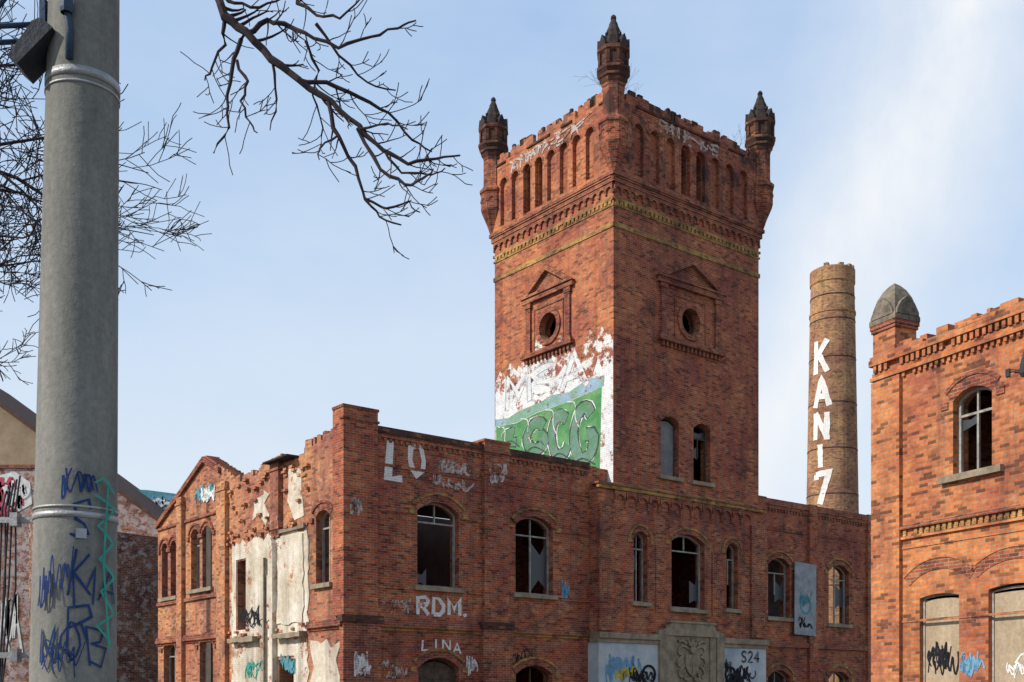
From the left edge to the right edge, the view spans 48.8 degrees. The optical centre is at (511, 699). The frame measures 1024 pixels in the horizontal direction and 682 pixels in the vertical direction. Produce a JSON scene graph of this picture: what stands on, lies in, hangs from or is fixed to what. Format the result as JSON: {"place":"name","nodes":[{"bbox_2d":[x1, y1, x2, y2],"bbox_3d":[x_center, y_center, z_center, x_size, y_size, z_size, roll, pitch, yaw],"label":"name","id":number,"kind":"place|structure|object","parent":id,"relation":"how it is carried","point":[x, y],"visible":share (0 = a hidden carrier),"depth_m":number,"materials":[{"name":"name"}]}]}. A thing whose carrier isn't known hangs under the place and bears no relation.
{"place":"outdoors","nodes":[
{"label":"outdoors","id":0,"kind":"place"},
{"bbox_2d":[0,389,164,681],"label":"gabled house","id":1,"kind":"structure","parent":0,"point":[139,512],"depth_m":51.97,"materials":[{"name":"brick"}]},
{"bbox_2d":[155,403,607,681],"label":"brick building","id":2,"kind":"structure","parent":0,"point":[329,556],"depth_m":36.71,"materials":[{"name":"red brick"}]},
{"bbox_2d":[157,538,171,601],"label":"window","id":3,"kind":"structure","parent":2,"relation":"in","point":[164,540],"depth_m":44.64,"materials":[{"name":"brown brick"}]},
{"bbox_2d":[159,636,175,681],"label":"window","id":4,"kind":"structure","parent":2,"relation":"in","point":[161,649],"depth_m":44.69,"materials":[{"name":"grey wood"}]},
{"bbox_2d":[166,535,175,600],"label":"window","id":5,"kind":"structure","parent":2,"relation":"in","point":[172,538],"depth_m":43.83,"materials":[{"name":"brown brick"}]},
{"bbox_2d":[186,523,203,594],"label":"window","id":6,"kind":"structure","parent":2,"relation":"in","point":[194,526],"depth_m":42.43,"materials":[{"name":"brown brick"}]},
{"bbox_2d":[194,632,215,681],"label":"window","id":7,"kind":"structure","parent":2,"relation":"in","point":[214,644],"depth_m":41.93,"materials":[{"name":"brown brick"}]},
{"bbox_2d":[197,520,215,591],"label":"window","id":8,"kind":"structure","parent":2,"relation":"in","point":[205,523],"depth_m":41.24,"materials":[{"name":"brown brick"}]},
{"bbox_2d":[309,500,332,589],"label":"window","id":9,"kind":"structure","parent":2,"relation":"in","point":[321,505],"depth_m":34.73,"materials":[{"name":"brown brick"}]},
{"bbox_2d":[409,492,467,592],"bbox_3d":[-2.379,-4.970,35.742,2.240,3.120,0.410,0,0,-38],"label":"window","id":10,"kind":"structure","parent":2,"relation":"in","point":[426,499],"depth_m":35.79,"materials":[{"name":"brown brick"}]},
{"bbox_2d":[410,648,467,681],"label":"window","id":11,"kind":"structure","parent":2,"relation":"in","point":[433,671],"depth_m":35.83,"materials":[{"name":"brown wood"}]},
{"bbox_2d":[510,507,560,599],"bbox_3d":[0.706,-4.945,38.193,2.280,3.070,0.410,0,0,-38],"label":"window","id":12,"kind":"structure","parent":2,"relation":"in","point":[538,564],"depth_m":38.43,"materials":[{"name":"brown brick"}]},
{"bbox_2d":[513,656,560,681],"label":"window","id":13,"kind":"structure","parent":2,"relation":"in","point":[529,661],"depth_m":38.26,"materials":[{"name":"brown brick"}]},
{"bbox_2d":[0,0,1023,519],"label":"sky","id":14,"kind":"structure","parent":0,"point":[897,154],"materials":[{"name":"blue"}]},
{"bbox_2d":[759,495,870,681],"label":"brick building","id":15,"kind":"structure","parent":0,"point":[808,547],"depth_m":47.85,"materials":[{"name":"red brick"}]},
{"bbox_2d":[767,550,793,621],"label":"window","id":16,"kind":"structure","parent":15,"relation":"in","point":[778,591],"depth_m":46.47,"materials":[{"name":"brown wood"}]},
{"bbox_2d":[767,663,795,681],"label":"window","id":17,"kind":"structure","parent":15,"relation":"in","point":[773,668],"depth_m":46.37,"materials":[{"name":"brown wood"}]},
{"bbox_2d":[824,558,854,627],"bbox_3d":[14.076,-4.605,48.814,2.090,2.990,0.410,0,0,-38],"label":"window","id":18,"kind":"structure","parent":15,"relation":"in","point":[838,595],"depth_m":49.01,"materials":[{"name":"brown wood"}]},
{"bbox_2d":[824,665,854,681],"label":"window","id":19,"kind":"structure","parent":15,"relation":"in","point":[836,668],"depth_m":48.87,"materials":[{"name":"brown wood"}]},
{"bbox_2d":[868,283,1023,681],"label":"brick building","id":20,"kind":"structure","parent":0,"point":[947,503],"depth_m":24.07,"materials":[{"name":"red brick"}]},
{"bbox_2d":[923,593,958,681],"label":"window","id":21,"kind":"structure","parent":20,"relation":"in","point":[947,630],"depth_m":24.27,"materials":[{"name":"grey wood"}]},
{"bbox_2d":[938,369,1004,484],"bbox_3d":[9.576,-5.690,23.382,0.350,2.220,1.640,0,0,-26],"label":"window","id":22,"kind":"structure","parent":20,"relation":"in","point":[985,378],"depth_m":23.44,"materials":[{"name":"red brick"}]},
{"bbox_2d":[992,585,1023,681],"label":"window","id":23,"kind":"structure","parent":20,"relation":"in","point":[1007,630],"depth_m":22.72,"materials":[{"name":"grey wood"}]},
{"bbox_2d":[1005,352,1023,376],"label":"wall lamp","id":24,"kind":"object","parent":20,"relation":"attached to","point":[1008,372],"visible":1,"depth_m":22.06,"materials":[{"name":"metal"}]},
{"label":"ground","id":25,"kind":"structure","parent":0,"visible":0},
{"bbox_2d":[29,510,157,681],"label":"brick annex","id":26,"kind":"object","parent":25,"relation":"on","point":[137,608],"visible":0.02,"depth_m":48.89,"materials":[{"name":"red brick"}]},
{"bbox_2d":[0,0,211,384],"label":"bare tree","id":27,"kind":"object","parent":25,"relation":"on","point":[4,189],"visible":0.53,"depth_m":15.15,"materials":[{"name":"brown plant"}]},
{"bbox_2d":[139,490,175,508],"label":"parapet building","id":28,"kind":"structure","parent":25,"relation":"on","point":[163,500],"depth_m":61.97,"materials":[{"name":"paint"}]},
{"bbox_2d":[180,0,472,258],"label":"bare tree","id":29,"kind":"object","parent":25,"relation":"on","point":[231,20],"visible":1,"depth_m":8.99,"materials":[{"name":"brown plant"}]},
{"bbox_2d":[478,14,775,681],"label":"brick tower","id":30,"kind":"structure","parent":25,"relation":"on","point":[626,231],"depth_m":42.23,"materials":[{"name":"brick"}]},
{"bbox_2d":[520,264,574,364],"bbox_3d":[1.431,-14.720,42.811,0.500,3.500,3.060,0,0,-38],"label":"round window","id":31,"kind":"structure","parent":30,"relation":"in","point":[549,281],"depth_m":42.71,"materials":[{"name":"brick"}]},
{"bbox_2d":[575,64,638,90],"bbox_3d":[3.417,-21.936,40.962,2.717,2.280,1.322,0,0,20],"label":"dry shrub","id":32,"kind":"object","parent":30,"relation":"on","point":[600,85],"visible":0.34,"depth_m":40.90,"materials":[{"name":"plant"}]},
{"bbox_2d":[627,524,654,606],"bbox_3d":[4.580,-4.835,40.696,1.340,2.950,0.410,0,0,-38],"label":"window","id":33,"kind":"structure","parent":30,"relation":"in","point":[637,528],"depth_m":40.80,"materials":[{"name":"brown brick"}]},
{"bbox_2d":[658,418,683,481],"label":"window","id":34,"kind":"structure","parent":30,"relation":"in","point":[667,430],"depth_m":42.03,"materials":[{"name":"grey wood"}]},
{"bbox_2d":[665,527,710,613],"bbox_3d":[6.538,-4.835,42.250,2.440,3.190,0.410,0,0,-38],"label":"window","id":35,"kind":"structure","parent":30,"relation":"in","point":[694,590],"depth_m":42.55,"materials":[{"name":"grey wood"}]},
{"bbox_2d":[656,259,726,360],"bbox_3d":[6.677,-14.770,42.509,3.720,3.500,0.500,0,0,-38],"label":"round window","id":36,"kind":"structure","parent":30,"relation":"in","point":[689,276],"depth_m":42.38,"materials":[{"name":"brick"}]},
{"bbox_2d":[691,425,714,487],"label":"window","id":37,"kind":"structure","parent":30,"relation":"in","point":[702,436],"depth_m":43.06,"materials":[{"name":"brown wood"}]},
{"bbox_2d":[721,537,743,612],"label":"window","id":38,"kind":"structure","parent":30,"relation":"in","point":[729,540],"depth_m":43.90,"materials":[{"name":"grey wood"}]},
{"bbox_2d":[806,262,858,681],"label":"factory chimney","id":39,"kind":"object","parent":25,"relation":"on","point":[832,464],"visible":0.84,"depth_m":73.66,"materials":[{"name":"brick"}]},
{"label":"pavement","id":40,"kind":"structure","parent":0,"visible":0},
{"bbox_2d":[29,0,120,681],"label":"utility pole","id":41,"kind":"object","parent":40,"relation":"on","point":[73,621],"visible":1,"depth_m":5.83,"materials":[{"name":"metal"}]},
{"bbox_2d":[0,0,30,44],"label":"steel truss","id":42,"kind":"object","parent":41,"relation":"attached to","point":[11,25],"visible":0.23,"depth_m":5.97,"materials":[{"name":"metal"}]},
{"bbox_2d":[0,475,32,681],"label":"cable bundle","id":43,"kind":"object","parent":41,"relation":"attached to","point":[15,519],"visible":0.96,"depth_m":6.03,"materials":[{"name":"rubber"}]},
{"bbox_2d":[7,0,72,83],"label":"floodlight","id":44,"kind":"object","parent":41,"relation":"attached to","point":[27,54],"visible":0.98,"depth_m":5.80,"materials":[{"name":"paint"}]}
]}

